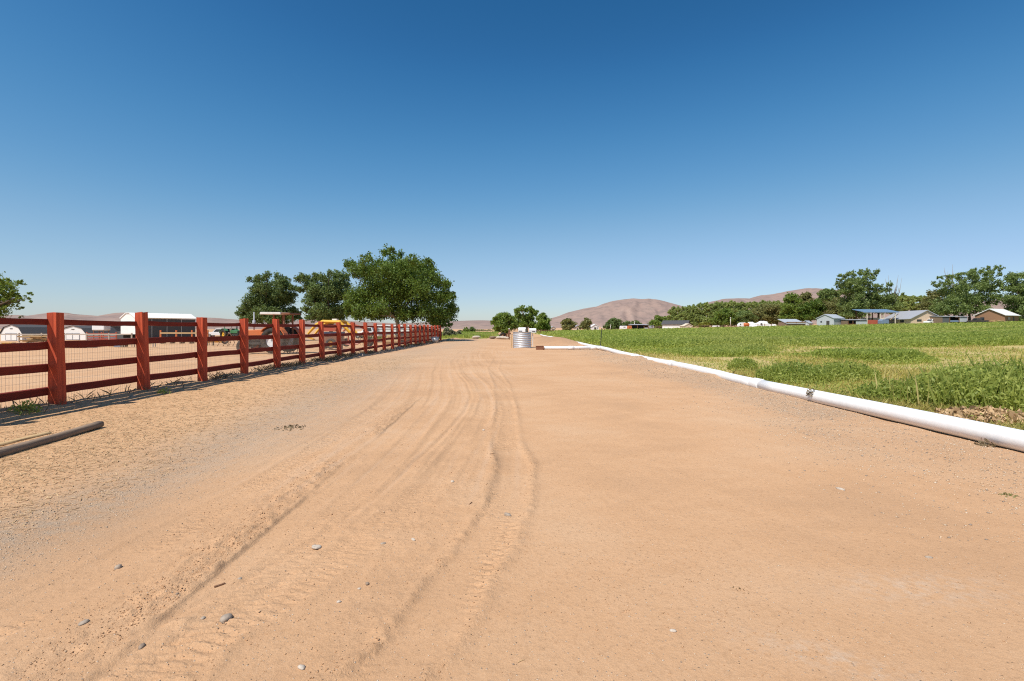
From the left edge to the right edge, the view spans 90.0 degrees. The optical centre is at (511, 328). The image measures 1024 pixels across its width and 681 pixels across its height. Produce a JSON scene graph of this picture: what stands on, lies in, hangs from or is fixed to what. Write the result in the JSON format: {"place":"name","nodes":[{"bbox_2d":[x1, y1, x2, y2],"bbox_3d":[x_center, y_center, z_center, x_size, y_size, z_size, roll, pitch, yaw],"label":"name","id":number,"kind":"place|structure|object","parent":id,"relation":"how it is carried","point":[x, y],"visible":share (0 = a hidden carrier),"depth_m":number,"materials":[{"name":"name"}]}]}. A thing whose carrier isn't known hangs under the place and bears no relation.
{"place":"outdoors","nodes":[
{"label":"outdoors","id":0,"kind":"place"},
{"bbox_2d":[0,312,528,328],"bbox_3d":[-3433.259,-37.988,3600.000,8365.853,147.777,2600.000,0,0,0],"label":"hills","id":1,"kind":"structure","parent":0,"point":[480,324],"depth_m":2903.06,"materials":[{"name":"brown soil"}]},
{"bbox_2d":[0,324,816,407],"bbox_3d":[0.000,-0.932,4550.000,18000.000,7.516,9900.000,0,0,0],"label":"ground","id":2,"kind":"structure","parent":0,"point":[81,356],"depth_m":22.17,"materials":[{"name":"beige soil"}]},
{"bbox_2d":[0,271,33,317],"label":"leafy tree","id":3,"kind":"object","parent":2,"relation":"on","point":[7,299],"visible":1,"depth_m":49.08,"materials":[{"name":"green plant"}]},
{"bbox_2d":[0,324,46,340],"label":"gambrel shed","id":4,"kind":"structure","parent":2,"relation":"on","point":[22,329],"depth_m":84.23,"materials":[{"name":"white paint"}]},
{"bbox_2d":[17,335,46,342],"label":"lumber pile","id":5,"kind":"object","parent":2,"relation":"on","point":[35,338],"visible":0.83,"depth_m":69.64,"materials":[{"name":"beige wood"}]},
{"bbox_2d":[0,333,132,341],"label":"pen fence","id":6,"kind":"object","parent":2,"relation":"on","point":[86,334],"visible":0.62,"depth_m":69.89,"materials":[{"name":"metal"}]},
{"bbox_2d":[64,325,118,339],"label":"gambrel shed","id":7,"kind":"structure","parent":2,"relation":"on","point":[75,329],"depth_m":86.07,"materials":[{"name":"white paint"}]},
{"bbox_2d":[86,332,116,339],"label":"pen fence","id":8,"kind":"object","parent":2,"relation":"on","point":[101,336],"visible":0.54,"depth_m":73.89,"materials":[{"name":"red metal"}]},
{"bbox_2d":[110,326,125,338],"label":"grey outbuilding","id":9,"kind":"structure","parent":2,"relation":"on","point":[118,329],"depth_m":96.05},
{"bbox_2d":[120,313,195,337],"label":"barn","id":10,"kind":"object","parent":2,"relation":"on","point":[153,331],"visible":0.55,"depth_m":78.75,"materials":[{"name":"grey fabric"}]},
{"bbox_2d":[160,330,208,336],"bbox_3d":[-38.415,0.886,59.980,5.661,1.400,0.180,0,0,0],"label":"pen fence","id":11,"kind":"object","parent":2,"relation":"on","point":[176,332],"visible":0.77,"depth_m":59.89,"materials":[{"name":"orange paint"}]},
{"bbox_2d":[209,329,219,336],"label":"pickup truck","id":12,"kind":"object","parent":2,"relation":"on","point":[214,332],"visible":0.33,"depth_m":99.06,"materials":[{"name":"white metal"}]},
{"bbox_2d":[0,312,441,407],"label":"wooden fence","id":13,"kind":"object","parent":2,"relation":"on","point":[57,389],"visible":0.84,"depth_m":10.17,"materials":[{"name":"red wood"}]},
{"bbox_2d":[219,326,239,335],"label":"tractor","id":14,"kind":"object","parent":2,"relation":"on","point":[224,331],"visible":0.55,"depth_m":73.47,"materials":[{"name":"green paint"}]},
{"bbox_2d":[236,312,300,352],"bbox_3d":[-13.299,0.199,28.011,3.065,2.209,1.940,0,0,6],"label":"tractor","id":15,"kind":"object","parent":2,"relation":"on","point":[283,331],"visible":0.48,"depth_m":27.59,"materials":[{"name":"orange paint"}]},
{"bbox_2d":[234,270,303,327],"bbox_3d":[-29.338,-2.700,62.316,7.834,8.632,7.134,0,0,0],"label":"oak tree","id":16,"kind":"object","parent":2,"relation":"on","point":[279,295],"visible":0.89,"depth_m":60.72,"materials":[{"name":"green plant"}]},
{"bbox_2d":[293,269,352,331],"bbox_3d":[-21.770,-2.767,60.319,6.494,8.606,6.819,0,0,41],"label":"oak tree","id":17,"kind":"object","parent":2,"relation":"on","point":[318,296],"visible":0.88,"depth_m":58.67,"materials":[{"name":"green plant"}]},
{"bbox_2d":[307,319,356,348],"bbox_3d":[-11.599,0.335,32.998,3.074,1.930,1.220,0,0,4],"label":"yellow loader","id":18,"kind":"object","parent":2,"relation":"on","point":[332,322],"visible":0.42,"depth_m":32.55,"materials":[{"name":"paint"}]},
{"bbox_2d":[343,323,373,346],"bbox_3d":[-11.047,0.397,36.195,2.384,1.768,0.710,0,0,-6],"label":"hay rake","id":19,"kind":"object","parent":2,"relation":"on","point":[369,344],"visible":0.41,"depth_m":36.35,"materials":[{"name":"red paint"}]},
{"bbox_2d":[355,327,377,337],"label":"pickup truck","id":20,"kind":"object","parent":2,"relation":"on","point":[369,329],"visible":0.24,"depth_m":71.29,"materials":[{"name":"white metal"}]},
{"bbox_2d":[340,243,459,341],"bbox_3d":[-11.402,-3.367,52.262,12.182,9.671,11.494,0,0,0],"label":"sycamore tree","id":21,"kind":"object","parent":2,"relation":"on","point":[397,282],"visible":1,"depth_m":49.58,"materials":[{"name":"green plant"}]},
{"bbox_2d":[401,333,426,342],"bbox_3d":[-9.140,0.890,47.005,3.055,1.020,1.620,0,0,-23],"label":"board stack","id":22,"kind":"object","parent":2,"relation":"on","point":[408,339],"visible":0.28,"depth_m":46.67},
{"bbox_2d":[490,312,518,333],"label":"round tree","id":23,"kind":"object","parent":2,"relation":"on","point":[501,322],"visible":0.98,"depth_m":106.44,"materials":[{"name":"green plant"}]},
{"bbox_2d":[513,332,530,347],"bbox_3d":[0.660,0.785,33.300,1.216,1.140,1.216,0,0,0],"label":"corrugated tank","id":24,"kind":"object","parent":2,"relation":"on","point":[521,339],"visible":0.9,"depth_m":32.79,"materials":[{"name":"metal"}]},
{"bbox_2d":[513,305,538,331],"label":"cottonwood tree","id":25,"kind":"object","parent":2,"relation":"on","point":[526,320],"visible":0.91,"depth_m":162.78,"materials":[{"name":"green plant"}]},
{"bbox_2d":[529,328,535,345],"bbox_3d":[1.427,0.762,35.499,0.480,1.576,0.267,0,0,-8],"label":"mailbox","id":26,"kind":"object","parent":2,"relation":"on","point":[532,330],"visible":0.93,"depth_m":35.40,"materials":[{"name":"white metal"}]},
{"bbox_2d":[534,312,551,331],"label":"bushy tree","id":27,"kind":"object","parent":2,"relation":"on","point":[543,320],"visible":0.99,"depth_m":158.76,"materials":[{"name":"green plant"}]},
{"bbox_2d":[560,318,577,329],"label":"tree","id":28,"kind":"object","parent":2,"relation":"on","point":[568,323],"visible":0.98,"depth_m":198.50,"materials":[{"name":"green plant"}]},
{"bbox_2d":[578,317,591,329],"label":"tree","id":29,"kind":"object","parent":2,"relation":"on","point":[586,323],"visible":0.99,"depth_m":198.28,"materials":[{"name":"green plant"}]},
{"bbox_2d":[602,318,622,328],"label":"tree","id":30,"kind":"object","parent":2,"relation":"on","point":[615,323],"visible":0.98,"depth_m":227.57,"materials":[{"name":"green plant"}]},
{"bbox_2d":[647,315,669,328],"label":"tree","id":31,"kind":"object","parent":2,"relation":"on","point":[656,322],"visible":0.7,"depth_m":213.03,"materials":[{"name":"green plant"}]},
{"bbox_2d":[661,320,690,327],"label":"white house","id":32,"kind":"structure","parent":2,"relation":"on","point":[671,323],"depth_m":193.33,"materials":[{"name":"paint"}]},
{"bbox_2d":[674,306,681,319],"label":"poplar tree","id":33,"kind":"object","parent":2,"relation":"on","point":[678,315],"visible":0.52,"depth_m":329.41,"materials":[{"name":"green plant"}]},
{"bbox_2d":[679,306,687,319],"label":"poplar tree","id":34,"kind":"object","parent":2,"relation":"on","point":[684,316],"visible":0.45,"depth_m":324.47,"materials":[{"name":"green plant"}]},
{"bbox_2d":[680,323,692,327],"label":"tan shed","id":35,"kind":"structure","parent":2,"relation":"on","point":[685,325],"depth_m":188.64,"materials":[{"name":"beige paint"}]},
{"bbox_2d":[685,307,692,323],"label":"poplar tree","id":36,"kind":"object","parent":2,"relation":"on","point":[688,313],"visible":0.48,"depth_m":330.76,"materials":[{"name":"green plant"}]},
{"bbox_2d":[691,306,695,326],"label":"poplar tree","id":37,"kind":"object","parent":2,"relation":"on","point":[692,313],"visible":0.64,"depth_m":332.95,"materials":[{"name":"green plant"}]},
{"bbox_2d":[692,308,700,326],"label":"poplar tree","id":38,"kind":"object","parent":2,"relation":"on","point":[696,314],"visible":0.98,"depth_m":329.60,"materials":[{"name":"green plant"}]},
{"bbox_2d":[700,304,705,326],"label":"poplar tree","id":39,"kind":"object","parent":2,"relation":"on","point":[703,315],"visible":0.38,"depth_m":335.69,"materials":[{"name":"green plant"}]},
{"bbox_2d":[701,303,711,323],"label":"poplar tree","id":40,"kind":"object","parent":2,"relation":"on","point":[706,311],"visible":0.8,"depth_m":323.86,"materials":[{"name":"green plant"}]},
{"bbox_2d":[708,303,715,326],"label":"poplar tree","id":41,"kind":"object","parent":2,"relation":"on","point":[711,305],"visible":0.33,"depth_m":330.57,"materials":[{"name":"green plant"}]},
{"bbox_2d":[707,307,736,326],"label":"bushy tree","id":42,"kind":"object","parent":2,"relation":"on","point":[717,318],"visible":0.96,"depth_m":232.74,"materials":[{"name":"green plant"}]},
{"bbox_2d":[724,302,732,325],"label":"poplar tree","id":43,"kind":"object","parent":2,"relation":"on","point":[728,305],"visible":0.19,"depth_m":323.22,"materials":[{"name":"green plant"}]},
{"bbox_2d":[658,323,816,326],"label":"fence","id":44,"kind":"object","parent":2,"relation":"on","point":[735,326],"visible":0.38,"depth_m":191.59,"materials":[{"name":"white"}]},
{"bbox_2d":[733,309,758,325],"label":"bushy tree","id":45,"kind":"object","parent":2,"relation":"on","point":[745,316],"visible":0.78,"depth_m":232.20,"materials":[{"name":"green plant"}]},
{"bbox_2d":[748,321,776,326],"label":"tarped stack","id":46,"kind":"object","parent":2,"relation":"on","point":[752,324],"visible":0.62,"depth_m":190.30,"materials":[{"name":"white plastic"}]},
{"bbox_2d":[751,301,781,323],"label":"bare topped tree","id":47,"kind":"object","parent":2,"relation":"on","point":[767,315],"visible":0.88,"depth_m":237.30,"materials":[{"name":"green plant"}]},
{"bbox_2d":[777,292,802,320],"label":"cottonwood tree","id":48,"kind":"object","parent":2,"relation":"on","point":[790,310],"visible":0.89,"depth_m":213.02,"materials":[{"name":"green plant"}]},
{"bbox_2d":[778,319,805,325],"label":"grey shed","id":49,"kind":"structure","parent":2,"relation":"on","point":[788,322],"depth_m":184.51,"materials":[{"name":"grey metal"}]},
{"bbox_2d":[797,291,813,306],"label":"cottonwood tree","id":50,"kind":"object","parent":2,"relation":"on","point":[806,296],"visible":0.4,"depth_m":233.15,"materials":[{"name":"green plant"}]},
{"bbox_2d":[797,298,827,321],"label":"leafy tree","id":51,"kind":"object","parent":2,"relation":"on","point":[813,309],"visible":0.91,"depth_m":208.11,"materials":[{"name":"green plant"}]},
{"bbox_2d":[814,287,841,308],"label":"cottonwood tree","id":52,"kind":"object","parent":2,"relation":"on","point":[827,294],"visible":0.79,"depth_m":222.30,"materials":[{"name":"green plant"}]},
{"bbox_2d":[821,297,851,318],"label":"leafy tree","id":53,"kind":"object","parent":2,"relation":"on","point":[833,309],"visible":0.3,"depth_m":204.06,"materials":[{"name":"green plant"}]},
{"bbox_2d":[840,319,866,324],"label":"lean to shed","id":54,"kind":"object","parent":2,"relation":"on","point":[851,321],"visible":0.66,"depth_m":173.91,"materials":[{"name":"grey metal"}]},
{"bbox_2d":[833,267,879,318],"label":"cottonwood tree","id":55,"kind":"object","parent":2,"relation":"on","point":[854,298],"visible":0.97,"depth_m":188.08,"materials":[{"name":"green plant"}]},
{"bbox_2d":[852,309,898,323],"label":"pole barn","id":56,"kind":"structure","parent":2,"relation":"on","point":[872,320],"depth_m":175.29,"materials":[{"name":"blue metal"}]},
{"bbox_2d":[863,280,904,317],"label":"cottonwood tree","id":57,"kind":"object","parent":2,"relation":"on","point":[878,301],"visible":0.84,"depth_m":192.32,"materials":[{"name":"green plant"}]},
{"bbox_2d":[885,277,901,313],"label":"dead tree","id":58,"kind":"object","parent":2,"relation":"on","point":[894,291],"visible":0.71,"depth_m":192.88,"materials":[{"name":"grey wood"}]},
{"bbox_2d":[902,295,910,310],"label":"poplar tree","id":59,"kind":"object","parent":2,"relation":"on","point":[906,304],"visible":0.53,"depth_m":353.77,"materials":[{"name":"green plant"}]},
{"bbox_2d":[884,310,938,323],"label":"farmhouse","id":60,"kind":"object","parent":2,"relation":"on","point":[915,317],"visible":0.58,"depth_m":170.81,"materials":[{"name":"beige paint"}]},
{"bbox_2d":[907,296,916,309],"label":"poplar tree","id":61,"kind":"object","parent":2,"relation":"on","point":[912,300],"visible":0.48,"depth_m":356.40,"materials":[{"name":"green plant"}]},
{"bbox_2d":[910,296,919,310],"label":"poplar tree","id":62,"kind":"object","parent":2,"relation":"on","point":[917,299],"visible":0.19,"depth_m":360.05,"materials":[{"name":"green plant"}]},
{"bbox_2d":[915,289,944,315],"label":"leafy tree","id":63,"kind":"object","parent":2,"relation":"on","point":[931,295],"visible":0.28,"depth_m":189.79,"materials":[{"name":"green plant"}]},
{"bbox_2d":[930,316,968,322],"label":"loafing shed","id":64,"kind":"structure","parent":2,"relation":"on","point":[946,319],"depth_m":163.45,"materials":[{"name":"grey metal"}]},
{"bbox_2d":[928,265,1005,319],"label":"cottonwood tree","id":65,"kind":"object","parent":2,"relation":"on","point":[965,301],"visible":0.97,"depth_m":172.56,"materials":[{"name":"green plant"}]},
{"bbox_2d":[973,309,1020,321],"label":"brick house","id":66,"kind":"structure","parent":2,"relation":"on","point":[997,314],"depth_m":159.49,"materials":[{"name":"brown brick"}]},
{"bbox_2d":[995,271,1023,320],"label":"cottonwood tree","id":67,"kind":"object","parent":2,"relation":"on","point":[1014,303],"visible":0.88,"depth_m":164.70,"materials":[{"name":"green plant"}]},
{"bbox_2d":[377,334,498,338],"bbox_3d":[-10.600,1.242,80.750,16.800,0.844,37.500,0,0,0],"label":"grass strip","id":68,"kind":"object","parent":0,"point":[464,338],"depth_m":63.93,"materials":[{"name":"plant"}]},
{"bbox_2d":[377,325,408,331],"bbox_3d":[-15.770,0.461,65.989,5.490,1.726,2.022,0,0,0],"label":"enclosed trailer","id":69,"kind":"object","parent":68,"relation":"on","point":[387,329],"visible":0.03,"depth_m":65.00,"materials":[{"name":"white metal"}]},
{"bbox_2d":[368,331,498,338],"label":"grass field","id":70,"kind":"structure","parent":68,"relation":"on","point":[471,334],"depth_m":67.84,"materials":[{"name":"green plant"}]},
{"bbox_2d":[0,336,1023,680],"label":"dirt lane","id":71,"kind":"structure","parent":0,"point":[722,510],"depth_m":3.11,"materials":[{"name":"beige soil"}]},
{"bbox_2d":[6,400,42,414],"bbox_3d":[-6.902,1.120,7.248,0.404,0.226,0.409,0,0,0],"label":"leafy weed","id":72,"kind":"object","parent":71,"relation":"on","point":[31,407],"visible":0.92,"depth_m":7.23,"materials":[{"name":"green plant"}]},
{"bbox_2d":[0,421,103,456],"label":"timber","id":73,"kind":"object","parent":71,"relation":"on","point":[18,447],"visible":0.99,"depth_m":5.54,"materials":[{"name":"grey wood"}]},
{"bbox_2d":[78,619,88,625],"bbox_3d":[-1.808,1.239,2.158,0.036,0.013,0.042,0,0,10],"label":"stone","id":74,"kind":"object","parent":71,"relation":"on","point":[85,621],"visible":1,"depth_m":2.15,"materials":[{"name":"white stone"}]},
{"bbox_2d":[156,387,170,393],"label":"leafy weed","id":75,"kind":"object","parent":71,"relation":"on","point":[163,390],"visible":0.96,"depth_m":9.72,"materials":[{"name":"green plant"}]},
{"bbox_2d":[0,355,419,532],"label":"straw litter","id":76,"kind":"object","parent":71,"relation":"on","point":[77,455],"visible":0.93,"depth_m":5.91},
{"bbox_2d":[0,432,51,445],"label":"timber","id":77,"kind":"object","parent":76,"relation":"on","point":[22,438],"visible":1,"depth_m":5.54,"materials":[{"name":"beige wood"}]},
{"bbox_2d":[0,340,441,414],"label":"dry brush","id":78,"kind":"object","parent":71,"relation":"on","point":[329,358],"visible":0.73,"depth_m":14.25,"materials":[{"name":"brown plant"}]},
{"bbox_2d":[219,613,232,623],"bbox_3d":[-1.237,1.253,2.217,0.046,0.029,0.069,0,0,-6],"label":"stone","id":79,"kind":"object","parent":71,"relation":"on","point":[224,618],"visible":1,"depth_m":2.20,"materials":[{"name":"white stone"}]},
{"bbox_2d":[274,424,305,430],"bbox_3d":[-2.795,1.242,6.410,0.406,0.079,0.391,0,0,0],"label":"sprig","id":80,"kind":"object","parent":71,"relation":"on","point":[290,426],"visible":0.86,"depth_m":6.42,"materials":[{"name":"brown plant"}]},
{"bbox_2d":[0,355,1023,680],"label":"dirt clods","id":81,"kind":"object","parent":71,"relation":"on","point":[378,561],"visible":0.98,"depth_m":2.55,"materials":[{"name":"brown soil"}]},
{"bbox_2d":[540,334,1023,451],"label":"irrigation pipe","id":82,"kind":"object","parent":71,"relation":"on","point":[1007,437],"visible":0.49,"depth_m":6.98,"materials":[{"name":"white plastic"}]},
{"bbox_2d":[934,405,1023,426],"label":"straw heap","id":83,"kind":"object","parent":71,"relation":"on","point":[990,412],"visible":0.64,"depth_m":6.67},
{"bbox_2d":[974,437,996,447],"bbox_3d":[4.939,1.193,5.344,0.180,0.115,0.179,0,0,0],"label":"dry weed","id":84,"kind":"object","parent":71,"relation":"on","point":[980,442],"visible":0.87,"depth_m":5.33,"materials":[{"name":"brown plant"}]},
{"bbox_2d":[0,0,1023,322],"label":"sky","id":85,"kind":"structure","parent":0,"point":[555,157],"materials":[{"name":"blue"}]},
{"bbox_2d":[549,298,681,327],"bbox_3d":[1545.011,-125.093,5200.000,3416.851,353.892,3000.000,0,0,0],"label":"mountain","id":86,"kind":"structure","parent":0,"point":[644,311],"depth_m":4342.61,"materials":[{"name":"brown stone"}]},
{"bbox_2d":[629,324,648,328],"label":"open shed","id":87,"kind":"structure","parent":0,"point":[640,326],"depth_m":207.45,"materials":[{"name":"grey metal"}]},
{"bbox_2d":[533,333,1023,429],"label":"hay field","id":88,"kind":"structure","parent":0,"point":[800,347],"depth_m":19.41,"materials":[{"name":"plant"}]},
{"bbox_2d":[727,356,758,370],"bbox_3d":[6.861,1.001,15.194,0.894,0.501,0.902,0,0,0],"label":"weed clump","id":89,"kind":"object","parent":88,"relation":"on","point":[740,363],"visible":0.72,"depth_m":15.03,"materials":[{"name":"green plant"}]},
{"bbox_2d":[743,344,768,352],"bbox_3d":[10.694,0.901,22.492,1.248,0.535,1.234,0,0,0],"label":"weed clump","id":90,"kind":"object","parent":88,"relation":"on","point":[755,347],"visible":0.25,"depth_m":22.34,"materials":[{"name":"green plant"}]},
{"bbox_2d":[536,321,1023,363],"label":"hay crop","id":91,"kind":"object","parent":88,"relation":"on","point":[721,341],"visible":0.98,"depth_m":32.15,"materials":[{"name":"green plant"}]},
{"bbox_2d":[754,359,835,384],"bbox_3d":[6.549,0.947,11.910,1.712,0.608,1.685,0,0,0],"label":"weed clump","id":92,"kind":"object","parent":88,"relation":"on","point":[802,370],"visible":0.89,"depth_m":11.55,"materials":[{"name":"green plant"}]},
{"bbox_2d":[623,339,1023,426],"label":"weed cover","id":93,"kind":"object","parent":88,"relation":"on","point":[864,381],"visible":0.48,"depth_m":14.85,"materials":[{"name":"green plant"}]},
{"bbox_2d":[816,314,844,325],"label":"house","id":94,"kind":"structure","parent":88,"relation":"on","point":[829,319],"depth_m":175.90,"materials":[{"name":"white paint"}]},
{"bbox_2d":[808,358,882,381],"bbox_3d":[7.901,0.944,12.200,1.550,0.561,1.538,0,0,0],"label":"weed clump","id":95,"kind":"object","parent":88,"relation":"on","point":[850,368],"visible":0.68,"depth_m":11.82,"materials":[{"name":"green plant"}]},
{"bbox_2d":[878,319,888,323],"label":"stock trailer","id":96,"kind":"object","parent":88,"relation":"on","point":[882,321],"visible":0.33,"depth_m":173.18,"materials":[{"name":"silver metal"}]},
{"bbox_2d":[848,375,932,406],"bbox_3d":[6.346,0.996,8.448,1.269,0.517,1.239,0,0,0],"label":"weed clump","id":97,"kind":"object","parent":88,"relation":"on","point":[870,389],"visible":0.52,"depth_m":8.29,"materials":[{"name":"green plant"}]},
{"bbox_2d":[868,368,965,408],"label":"seed stalks","id":98,"kind":"object","parent":88,"relation":"on","point":[907,386],"visible":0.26,"depth_m":8.01,"materials":[{"name":"yellow plant"}]},
{"bbox_2d":[898,359,1023,411],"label":"weed clump","id":99,"kind":"object","parent":88,"relation":"on","point":[954,388],"visible":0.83,"depth_m":7.57,"materials":[{"name":"green plant"}]},
{"bbox_2d":[966,318,988,322],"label":"pickup truck","id":100,"kind":"object","parent":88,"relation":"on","point":[976,320],"visible":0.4,"depth_m":159.43,"materials":[{"name":"metal"}]},
{"bbox_2d":[952,351,1023,386],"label":"weed clump","id":101,"kind":"object","parent":88,"relation":"on","point":[1019,372],"visible":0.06,"depth_m":8.37,"materials":[{"name":"green plant"}]},
{"bbox_2d":[698,288,1021,322],"bbox_3d":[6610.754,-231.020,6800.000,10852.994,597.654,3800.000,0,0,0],"label":"ridge","id":102,"kind":"structure","parent":0,"point":[779,296],"depth_m":6133.58,"materials":[{"name":"brown stone"}]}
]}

